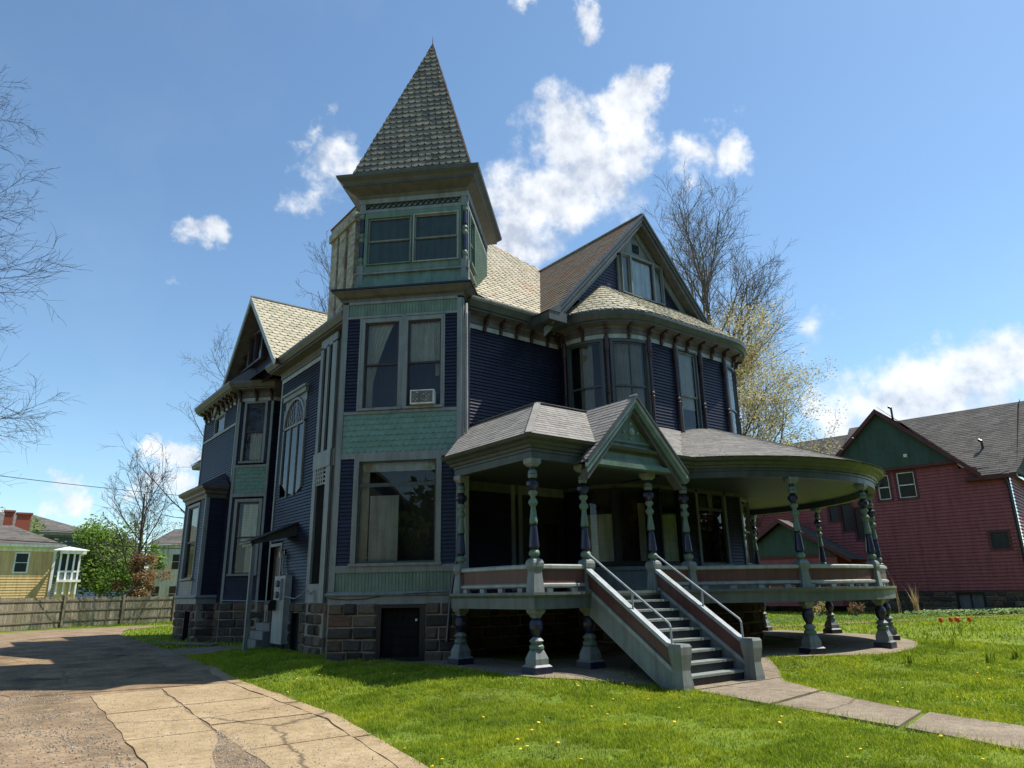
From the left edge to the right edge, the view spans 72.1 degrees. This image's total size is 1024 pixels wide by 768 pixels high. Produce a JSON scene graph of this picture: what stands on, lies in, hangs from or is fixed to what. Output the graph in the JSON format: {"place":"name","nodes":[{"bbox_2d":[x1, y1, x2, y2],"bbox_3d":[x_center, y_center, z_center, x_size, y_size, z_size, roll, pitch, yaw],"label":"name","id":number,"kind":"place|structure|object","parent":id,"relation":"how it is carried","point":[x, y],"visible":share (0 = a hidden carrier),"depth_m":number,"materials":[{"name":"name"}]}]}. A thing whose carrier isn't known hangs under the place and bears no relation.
{"place":"outdoors","nodes":[
{"label":"outdoors","id":0,"kind":"place"},
{"bbox_2d":[0,512,86,598],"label":"grey house","id":1,"kind":"structure","parent":0,"point":[61,532],"depth_m":75.98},
{"bbox_2d":[0,510,89,615],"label":"yellow house","id":2,"kind":"structure","parent":0,"point":[26,569],"depth_m":60.57,"materials":[{"name":"wood"}]},
{"bbox_2d":[12,552,30,572],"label":"window","id":3,"kind":"structure","parent":2,"relation":"in","point":[21,559],"depth_m":60.06,"materials":[{"name":"white"}]},
{"bbox_2d":[0,539,180,548],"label":"power wire","id":4,"kind":"object","parent":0,"point":[87,544],"visible":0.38,"depth_m":41.42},
{"bbox_2d":[3,476,177,495],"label":"power wire","id":5,"kind":"object","parent":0,"point":[83,485],"visible":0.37,"depth_m":41.55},
{"bbox_2d":[73,538,142,611],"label":"blue house","id":6,"kind":"structure","parent":0,"point":[77,595],"depth_m":90.58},
{"bbox_2d":[90,689,182,714],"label":"concrete slab","id":7,"kind":"structure","parent":0,"point":[138,700],"depth_m":12.75,"materials":[{"name":"concrete"}]},
{"bbox_2d":[106,707,210,740],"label":"concrete slab","id":8,"kind":"structure","parent":0,"point":[162,723],"depth_m":10.52,"materials":[{"name":"concrete"}]},
{"bbox_2d":[143,529,182,611],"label":"white building","id":9,"kind":"structure","parent":0,"point":[169,540],"depth_m":73.48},
{"bbox_2d":[150,585,160,596],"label":"window","id":10,"kind":"structure","parent":9,"relation":"in","point":[157,593],"depth_m":72.75,"materials":[{"name":"white"}]},
{"bbox_2d":[153,553,164,570],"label":"window","id":11,"kind":"structure","parent":9,"relation":"in","point":[158,569],"depth_m":73.50,"materials":[{"name":"white"}]},
{"bbox_2d":[167,585,175,596],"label":"window","id":12,"kind":"structure","parent":9,"relation":"in","point":[171,588],"depth_m":72.63,"materials":[{"name":"white"}]},
{"bbox_2d":[170,553,179,569],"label":"window","id":13,"kind":"structure","parent":9,"relation":"in","point":[175,556],"depth_m":73.46,"materials":[{"name":"white"}]},
{"bbox_2d":[125,731,217,767],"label":"concrete slab","id":14,"kind":"structure","parent":0,"point":[149,753],"depth_m":8.65,"materials":[{"name":"concrete"}]},
{"bbox_2d":[149,641,219,645],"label":"side path","id":15,"kind":"structure","parent":0,"point":[204,643],"depth_m":25.35,"materials":[{"name":"grey concrete"}]},
{"bbox_2d":[152,645,248,656],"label":"side path","id":16,"kind":"structure","parent":0,"point":[188,651],"depth_m":22.45,"materials":[{"name":"grey concrete"}]},
{"bbox_2d":[0,625,414,767],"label":"driveway","id":17,"kind":"structure","parent":0,"point":[181,665],"depth_m":10.71,"materials":[{"name":"asphalt"}]},
{"bbox_2d":[212,733,268,767],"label":"gravel strip","id":18,"kind":"object","parent":17,"relation":"on","point":[235,751],"visible":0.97,"depth_m":8.24,"materials":[{"name":"gravel"}]},
{"bbox_2d":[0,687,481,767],"bbox_3d":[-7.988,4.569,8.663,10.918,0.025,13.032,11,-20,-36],"label":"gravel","id":19,"kind":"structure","parent":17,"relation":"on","point":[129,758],"depth_m":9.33,"materials":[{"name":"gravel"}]},
{"bbox_2d":[162,682,266,704],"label":"concrete slab","id":20,"kind":"structure","parent":0,"point":[184,695],"depth_m":13.66,"materials":[{"name":"concrete"}]},
{"bbox_2d":[208,667,242,682],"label":"concrete slab","id":21,"kind":"structure","parent":0,"point":[219,673],"depth_m":16.48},
{"bbox_2d":[184,697,309,725],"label":"concrete slab","id":22,"kind":"structure","parent":0,"point":[237,711],"depth_m":11.54,"materials":[{"name":"concrete"}]},
{"bbox_2d":[232,682,297,703],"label":"concrete slab","id":23,"kind":"structure","parent":0,"point":[281,698],"depth_m":13.61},
{"bbox_2d":[211,714,348,749],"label":"concrete slab","id":24,"kind":"structure","parent":0,"point":[307,725],"depth_m":9.78,"materials":[{"name":"concrete"}]},
{"bbox_2d":[245,736,397,767],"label":"concrete slab","id":25,"kind":"structure","parent":0,"point":[346,749],"depth_m":8.24,"materials":[{"name":"concrete"}]},
{"bbox_2d":[285,702,369,737],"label":"concrete slab","id":26,"kind":"structure","parent":0,"point":[346,726],"depth_m":10.57,"materials":[{"name":"concrete"}]},
{"bbox_2d":[355,735,427,767],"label":"concrete slab","id":27,"kind":"structure","parent":0,"point":[382,748],"depth_m":8.25,"materials":[{"name":"concrete"}]},
{"bbox_2d":[0,611,1023,767],"bbox_3d":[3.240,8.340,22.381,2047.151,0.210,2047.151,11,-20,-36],"label":"ground","id":28,"kind":"structure","parent":0,"point":[562,654],"depth_m":12.13,"materials":[{"name":"plant"}]},
{"bbox_2d":[0,595,66,631],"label":"board fence","id":29,"kind":"object","parent":28,"relation":"on","point":[40,613],"visible":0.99,"depth_m":39.35,"materials":[{"name":"wood"}]},
{"bbox_2d":[0,64,85,493],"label":"bare tree","id":30,"kind":"object","parent":28,"relation":"on","point":[27,271],"visible":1,"depth_m":24.16,"materials":[{"name":"brown plant"}]},
{"bbox_2d":[62,595,125,626],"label":"board fence","id":31,"kind":"object","parent":28,"relation":"on","point":[103,609],"visible":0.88,"depth_m":43.75,"materials":[{"name":"wood"}]},
{"bbox_2d":[29,512,170,605],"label":"bushy tree","id":32,"kind":"object","parent":28,"relation":"on","point":[97,577],"visible":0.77,"depth_m":70.31,"materials":[{"name":"green plant"}]},
{"bbox_2d":[0,635,214,697],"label":"asphalt patch","id":33,"kind":"object","parent":28,"relation":"on","point":[79,664],"visible":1,"depth_m":18.78,"materials":[{"name":"asphalt"}]},
{"bbox_2d":[92,447,177,615],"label":"bare tree","id":34,"kind":"object","parent":28,"relation":"on","point":[141,530],"visible":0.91,"depth_m":67.65,"materials":[{"name":"brown plant"}]},
{"bbox_2d":[110,551,173,613],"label":"bushy tree","id":35,"kind":"object","parent":28,"relation":"on","point":[138,580],"visible":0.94,"depth_m":65.91,"materials":[{"name":"red plant"}]},
{"bbox_2d":[122,594,174,623],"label":"board fence","id":36,"kind":"object","parent":28,"relation":"on","point":[156,605],"visible":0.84,"depth_m":47.37,"materials":[{"name":"wood"}]},
{"bbox_2d":[95,322,233,522],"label":"bare tree","id":37,"kind":"object","parent":28,"relation":"on","point":[182,510],"visible":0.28,"depth_m":46.30,"materials":[{"name":"brown plant"}]},
{"bbox_2d":[294,231,331,311],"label":"bare tree","id":38,"kind":"object","parent":28,"relation":"on","point":[321,305],"visible":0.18,"depth_m":53.38,"materials":[{"name":"brown plant"}]},
{"bbox_2d":[309,661,414,664],"bbox_3d":[-3.636,6.770,17.069,3.321,0.017,0.762,-4,-17,11],"label":"soil bed","id":39,"kind":"object","parent":28,"relation":"on","point":[386,661],"visible":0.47,"depth_m":17.03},
{"bbox_2d":[25,610,1023,648],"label":"grass","id":40,"kind":"structure","parent":28,"relation":"on","point":[918,623],"depth_m":29.09,"materials":[{"name":"plant"}]},
{"bbox_2d":[171,40,900,692],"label":"victorian house","id":41,"kind":"structure","parent":28,"relation":"on","point":[573,458],"depth_m":20.66,"materials":[{"name":"wood"}]},
{"bbox_2d":[181,610,191,641],"bbox_3d":[-12.315,9.220,26.940,0.300,1.250,1.000,11,-20,-36],"label":"basement door","id":42,"kind":"structure","parent":41,"relation":"in","point":[186,619],"depth_m":27.19,"materials":[{"name":"black paint"}]},
{"bbox_2d":[179,502,200,580],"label":"window","id":43,"kind":"structure","parent":41,"relation":"in","point":[189,551],"depth_m":28.69,"materials":[{"name":"clear glass"}]},
{"bbox_2d":[213,412,243,435],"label":"window","id":44,"kind":"structure","parent":41,"relation":"in","point":[220,421],"depth_m":30.67,"materials":[{"name":"clear glass"}]},
{"bbox_2d":[238,353,247,375],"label":"window","id":45,"kind":"structure","parent":41,"relation":"in","point":[245,357],"depth_m":29.89,"materials":[{"name":"grey glass"}]},
{"bbox_2d":[226,498,263,575],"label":"window","id":46,"kind":"structure","parent":41,"relation":"in","point":[247,518],"depth_m":26.97,"materials":[{"name":"clear glass"}]},
{"bbox_2d":[247,332,257,368],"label":"window","id":47,"kind":"structure","parent":41,"relation":"in","point":[251,353],"depth_m":29.27,"materials":[{"name":"grey glass"}]},
{"bbox_2d":[238,400,268,464],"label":"window","id":48,"kind":"structure","parent":41,"relation":"in","point":[253,443],"depth_m":28.04,"materials":[{"name":"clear glass"}]},
{"bbox_2d":[253,330,266,364],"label":"window","id":49,"kind":"structure","parent":41,"relation":"in","point":[260,346],"depth_m":28.56,"materials":[{"name":"grey glass"}]},
{"bbox_2d":[222,589,313,601],"bbox_3d":[-8.020,6.983,23.158,0.409,0.370,8.218,12,-21,-37],"label":"grey cable","id":50,"kind":"object","parent":41,"relation":"attached to","point":[283,596],"visible":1,"depth_m":21.45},
{"bbox_2d":[264,542,283,621],"bbox_3d":[-7.925,6.677,23.699,0.240,2.550,1.200,11,-20,-36],"label":"side door","id":51,"kind":"structure","parent":41,"relation":"in","point":[277,561],"depth_m":23.99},
{"bbox_2d":[270,557,291,644],"bbox_3d":[-7.405,6.858,22.406,0.390,2.656,0.950,11,-20,-36],"label":"electric meter board","id":52,"kind":"object","parent":41,"relation":"attached to","point":[281,611],"visible":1,"depth_m":22.17,"materials":[{"name":"metal"}]},
{"bbox_2d":[264,600,274,609],"bbox_3d":[-7.761,7.074,22.523,0.250,0.320,0.400,11,-20,-36],"label":"letter box","id":53,"kind":"object","parent":52,"relation":"attached to","point":[269,604],"visible":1,"depth_m":22.41,"materials":[{"name":"black metal"}]},
{"bbox_2d":[279,383,309,496],"bbox_3d":[-7.453,2.021,24.288,0.480,3.700,2.200,11,-20,-36],"label":"arched window","id":54,"kind":"structure","parent":41,"relation":"in","point":[299,415],"depth_m":24.48,"materials":[{"name":"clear glass"}]},
{"bbox_2d":[289,612,300,650],"bbox_3d":[-6.510,7.505,21.638,0.340,1.250,0.800,11,-20,-36],"label":"basement door","id":55,"kind":"structure","parent":41,"relation":"in","point":[295,617],"depth_m":21.76,"materials":[{"name":"black paint"}]},
{"bbox_2d":[356,317,402,411],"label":"window","id":56,"kind":"structure","parent":41,"relation":"in","point":[381,339],"depth_m":20.18,"materials":[{"name":"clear glass"}]},
{"bbox_2d":[365,214,411,265],"bbox_3d":[-3.671,-4.289,21.108,1.380,1.580,0.180,-3,-17,7],"label":"window","id":57,"kind":"structure","parent":41,"relation":"in","point":[369,220],"depth_m":21.12,"materials":[{"name":"green paint"}]},
{"bbox_2d":[328,591,449,599],"bbox_3d":[-3.103,5.397,17.919,3.302,0.177,0.054,-3,-17,8],"label":"black cable","id":58,"kind":"object","parent":41,"relation":"attached to","point":[379,596],"visible":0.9,"depth_m":17.98,"materials":[{"name":"metal"}]},
{"bbox_2d":[347,455,441,566],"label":"window","id":59,"kind":"structure","parent":41,"relation":"in","point":[396,520],"depth_m":18.95,"materials":[{"name":"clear glass"}]},
{"bbox_2d":[375,604,424,660],"bbox_3d":[-2.783,6.321,17.818,1.260,1.440,0.360,-3,-17,7],"label":"basement door","id":60,"kind":"structure","parent":41,"relation":"in","point":[400,628],"depth_m":17.81,"materials":[{"name":"black paint"}]},
{"bbox_2d":[402,314,442,408],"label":"window","id":61,"kind":"structure","parent":41,"relation":"in","point":[424,333],"depth_m":19.98,"materials":[{"name":"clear glass"}]},
{"bbox_2d":[410,389,437,405],"bbox_3d":[-2.423,0.399,19.380,0.660,0.390,0.486,-3,-17,7],"label":"air conditioner","id":62,"kind":"object","parent":41,"relation":"attached to","point":[424,397],"visible":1,"depth_m":19.16,"materials":[{"name":"white plastic"}]},
{"bbox_2d":[412,210,458,262],"bbox_3d":[-2.254,-4.365,20.931,1.380,1.580,0.180,-3,-17,7],"label":"window","id":63,"kind":"structure","parent":41,"relation":"in","point":[415,216],"depth_m":20.94,"materials":[{"name":"green wood"}]},
{"bbox_2d":[469,212,476,275],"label":"window","id":64,"kind":"structure","parent":41,"relation":"in","point":[471,222],"depth_m":21.55,"materials":[{"name":"green paint"}]},
{"bbox_2d":[522,495,565,591],"bbox_3d":[0.893,4.720,20.666,1.550,2.800,0.180,11,-20,-36],"label":"front door","id":65,"kind":"structure","parent":41,"relation":"in","point":[549,510],"depth_m":20.91,"materials":[{"name":"brown wood"}]},
{"bbox_2d":[566,339,606,410],"bbox_3d":[2.365,0.165,21.852,0.567,3.000,1.360,24,-30,-55],"label":"window","id":66,"kind":"structure","parent":41,"relation":"in","point":[585,360],"depth_m":22.03,"materials":[{"name":"clear glass"}]},
{"bbox_2d":[578,487,618,565],"bbox_3d":[2.614,4.194,20.696,0.697,2.270,1.122,29,-34,-60],"label":"window","id":67,"kind":"structure","parent":41,"relation":"in","point":[601,511],"depth_m":20.52,"materials":[{"name":"glass"}]},
{"bbox_2d":[619,252,632,294],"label":"window","id":68,"kind":"structure","parent":41,"relation":"in","point":[624,259],"depth_m":24.49,"materials":[{"name":"clear glass"}]},
{"bbox_2d":[609,338,652,417],"bbox_3d":[3.634,0.095,21.689,1.379,3.000,0.568,4,-17,-15],"label":"window","id":69,"kind":"structure","parent":41,"relation":"in","point":[630,375],"depth_m":21.81,"materials":[{"name":"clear glass"}]},
{"bbox_2d":[614,487,649,565],"bbox_3d":[3.487,4.141,20.567,1.054,2.270,0.688,1,-17,-8],"label":"door","id":70,"kind":"structure","parent":41,"relation":"in","point":[631,516],"depth_m":20.68,"materials":[{"name":"black paint"}]},
{"bbox_2d":[630,255,656,302],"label":"window","id":71,"kind":"structure","parent":41,"relation":"in","point":[643,278],"depth_m":25.06,"materials":[{"name":"clear glass"}]},
{"bbox_2d":[654,264,665,305],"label":"window","id":72,"kind":"structure","parent":41,"relation":"in","point":[659,282],"depth_m":25.50,"materials":[{"name":"clear glass"}]},
{"bbox_2d":[657,486,685,565],"bbox_3d":[4.543,4.277,21.088,0.972,2.270,0.650,11,-20,-36],"label":"window","id":73,"kind":"structure","parent":41,"relation":"in","point":[670,511],"depth_m":21.03,"materials":[{"name":"glass"}]},
{"bbox_2d":[677,348,702,431],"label":"window","id":74,"kind":"structure","parent":41,"relation":"in","point":[691,409],"depth_m":23.21,"materials":[{"name":"clear glass"}]},
{"bbox_2d":[694,489,733,565],"bbox_3d":[6.090,4.557,22.269,1.560,2.350,0.800,11,-20,-36],"label":"window","id":75,"kind":"structure","parent":41,"relation":"in","point":[712,521],"depth_m":22.59,"materials":[{"name":"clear glass"}]},
{"bbox_2d":[726,364,740,434],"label":"window","id":76,"kind":"structure","parent":41,"relation":"in","point":[730,371],"depth_m":24.93,"materials":[{"name":"clear glass"}]},
{"bbox_2d":[736,497,756,564],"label":"window","id":77,"kind":"structure","parent":41,"relation":"in","point":[744,511],"depth_m":23.57,"materials":[{"name":"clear glass"}]},
{"bbox_2d":[224,660,1023,767],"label":"clover weeds","id":78,"kind":"object","parent":28,"relation":"on","point":[666,748],"visible":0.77,"depth_m":10.18,"materials":[{"name":"green plant"}]},
{"bbox_2d":[414,630,916,684],"bbox_3d":[6.029,7.487,19.686,8.086,0.248,16.881,-16,-22,42],"label":"porch apron","id":79,"kind":"object","parent":28,"relation":"on","point":[846,643],"visible":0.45,"depth_m":17.08,"materials":[{"name":"grey concrete"}]},
{"bbox_2d":[609,657,780,690],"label":"front walk","id":80,"kind":"structure","parent":28,"relation":"on","point":[769,669],"depth_m":14.40,"materials":[{"name":"grey concrete"}]},
{"bbox_2d":[641,157,806,398],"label":"bare tree","id":81,"kind":"object","parent":28,"relation":"on","point":[705,285],"visible":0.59,"depth_m":45.14,"materials":[{"name":"brown plant"}]},
{"bbox_2d":[700,678,819,704],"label":"front walk","id":82,"kind":"structure","parent":28,"relation":"on","point":[778,690],"depth_m":12.68,"materials":[{"name":"grey concrete"}]},
{"bbox_2d":[742,408,798,610],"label":"spring tree","id":83,"kind":"object","parent":28,"relation":"on","point":[767,607],"visible":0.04,"depth_m":50.09,"materials":[{"name":"yellow plant"}]},
{"bbox_2d":[709,291,842,453],"bbox_3d":[9.316,3.639,33.728,13.662,15.261,13.048,11,-20,-36],"label":"spring tree","id":84,"kind":"object","parent":28,"relation":"on","point":[757,414],"visible":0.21,"depth_m":33.21,"materials":[{"name":"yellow plant"}]},
{"bbox_2d":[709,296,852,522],"bbox_3d":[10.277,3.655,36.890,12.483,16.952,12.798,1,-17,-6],"label":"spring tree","id":85,"kind":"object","parent":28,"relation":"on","point":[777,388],"visible":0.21,"depth_m":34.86,"materials":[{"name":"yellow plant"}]},
{"bbox_2d":[812,601,824,617],"bbox_3d":[15.921,11.781,36.746,1.531,0.946,1.018,2,-17,-9],"label":"garden shrub","id":86,"kind":"object","parent":28,"relation":"on","point":[819,614],"visible":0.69,"depth_m":36.75,"materials":[{"name":"yellow plant"}]},
{"bbox_2d":[775,691,921,728],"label":"front walk","id":87,"kind":"structure","parent":28,"relation":"on","point":[832,703],"depth_m":10.70,"materials":[{"name":"grey concrete"}]},
{"bbox_2d":[848,601,864,615],"bbox_3d":[18.045,11.805,36.817,0.688,0.865,1.096,11,-20,-36],"label":"garden shrub","id":88,"kind":"object","parent":28,"relation":"on","point":[855,609],"visible":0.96,"depth_m":36.83,"materials":[{"name":"orange plant"}]},
{"bbox_2d":[767,613,978,623],"bbox_3d":[13.258,11.467,34.263,20.515,0.180,7.492,3,-17,-13],"label":"ground cover","id":89,"kind":"object","parent":28,"relation":"on","point":[801,619],"visible":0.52,"depth_m":34.55,"materials":[{"name":"green plant"}]},
{"bbox_2d":[752,400,1023,611],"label":"red house","id":90,"kind":"structure","parent":28,"relation":"on","point":[948,531],"depth_m":44.03,"materials":[{"name":"wood"}]},
{"bbox_2d":[826,505,842,523],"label":"window","id":91,"kind":"structure","parent":90,"relation":"in","point":[833,515],"depth_m":47.57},
{"bbox_2d":[838,502,856,532],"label":"window","id":92,"kind":"structure","parent":90,"relation":"in","point":[848,526],"depth_m":46.92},
{"bbox_2d":[851,506,865,541],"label":"window","id":93,"kind":"structure","parent":90,"relation":"in","point":[860,536],"depth_m":46.31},
{"bbox_2d":[875,473,894,502],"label":"window","id":94,"kind":"structure","parent":90,"relation":"in","point":[884,491],"depth_m":45.68,"materials":[{"name":"white"}]},
{"bbox_2d":[893,469,920,500],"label":"window","id":95,"kind":"structure","parent":90,"relation":"in","point":[905,481],"depth_m":44.88,"materials":[{"name":"white"}]},
{"bbox_2d":[955,592,987,610],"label":"basement window","id":96,"kind":"structure","parent":90,"relation":"in","point":[965,600],"depth_m":41.36,"materials":[{"name":"glass"}]},
{"bbox_2d":[986,529,1013,550],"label":"window","id":97,"kind":"structure","parent":90,"relation":"in","point":[999,538],"depth_m":40.96,"materials":[{"name":"glass"}]},
{"bbox_2d":[772,614,1022,627],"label":"soil bed","id":98,"kind":"object","parent":28,"relation":"on","point":[893,620],"visible":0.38,"depth_m":32.64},
{"bbox_2d":[901,647,914,663],"bbox_3d":[9.365,6.407,16.637,0.278,0.402,0.370,-5,-17,12],"label":"iris plant","id":99,"kind":"object","parent":28,"relation":"on","point":[911,660],"visible":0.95,"depth_m":16.62,"materials":[{"name":"green plant"}]},
{"bbox_2d":[908,586,918,614],"bbox_3d":[21.713,11.604,38.004,0.842,1.755,0.819,-1,-16,1],"label":"dry grass plant","id":100,"kind":"object","parent":28,"relation":"on","point":[915,604],"visible":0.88,"depth_m":37.88,"materials":[{"name":"plant"}]},
{"bbox_2d":[930,652,943,664],"bbox_3d":[10.025,6.474,16.614,0.264,0.304,0.297,-11,-19,31],"label":"iris plant","id":101,"kind":"object","parent":28,"relation":"on","point":[933,659],"visible":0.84,"depth_m":16.60,"materials":[{"name":"green plant"}]},
{"bbox_2d":[937,617,945,635],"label":"tulip","id":102,"kind":"object","parent":28,"relation":"on","point":[940,619],"visible":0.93,"depth_m":22.75,"materials":[{"name":"green plant"}]},
{"bbox_2d":[946,617,955,634],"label":"tulip","id":103,"kind":"object","parent":28,"relation":"on","point":[950,619],"visible":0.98,"depth_m":22.97,"materials":[{"name":"red plant"}]},
{"bbox_2d":[947,635,957,646],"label":"iris plant","id":104,"kind":"object","parent":28,"relation":"on","point":[952,642],"visible":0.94,"depth_m":19.68,"materials":[{"name":"green plant"}]},
{"bbox_2d":[953,617,963,636],"bbox_3d":[14.413,7.811,22.640,0.313,0.585,0.361,11,-20,-36],"label":"tulip","id":105,"kind":"object","parent":28,"relation":"on","point":[958,620],"visible":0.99,"depth_m":22.61,"materials":[{"name":"red plant"}]},
{"bbox_2d":[900,607,1023,615],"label":"ground cover","id":106,"kind":"object","parent":28,"relation":"on","point":[981,611],"visible":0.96,"depth_m":37.20,"materials":[{"name":"green plant"}]},
{"bbox_2d":[906,712,1023,752],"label":"front walk","id":107,"kind":"structure","parent":28,"relation":"on","point":[1009,735],"depth_m":9.09,"materials":[{"name":"grey concrete"}]},
{"bbox_2d":[967,617,974,634],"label":"tulip","id":108,"kind":"object","parent":28,"relation":"on","point":[969,619],"visible":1,"depth_m":22.89,"materials":[{"name":"red plant"}]},
{"bbox_2d":[982,644,995,663],"bbox_3d":[11.357,6.403,16.731,0.235,0.465,0.437,-16,-22,42],"label":"iris plant","id":109,"kind":"object","parent":28,"relation":"on","point":[987,656],"visible":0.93,"depth_m":16.67,"materials":[{"name":"green plant"}]},
{"bbox_2d":[999,639,1022,659],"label":"iris plant","id":110,"kind":"object","parent":28,"relation":"on","point":[1014,653],"visible":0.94,"depth_m":17.45,"materials":[{"name":"green plant"}]},
{"bbox_2d":[0,0,1023,589],"label":"sky","id":111,"kind":"structure","parent":0,"point":[197,146],"materials":[{"name":"blue"}]},
{"bbox_2d":[184,637,1023,714],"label":"grass","id":112,"kind":"structure","parent":0,"point":[999,677],"depth_m":14.33,"materials":[{"name":"plant"}]},
{"bbox_2d":[302,680,1023,767],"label":"grass","id":113,"kind":"structure","parent":0,"point":[786,745],"depth_m":9.24,"materials":[{"name":"plant"}]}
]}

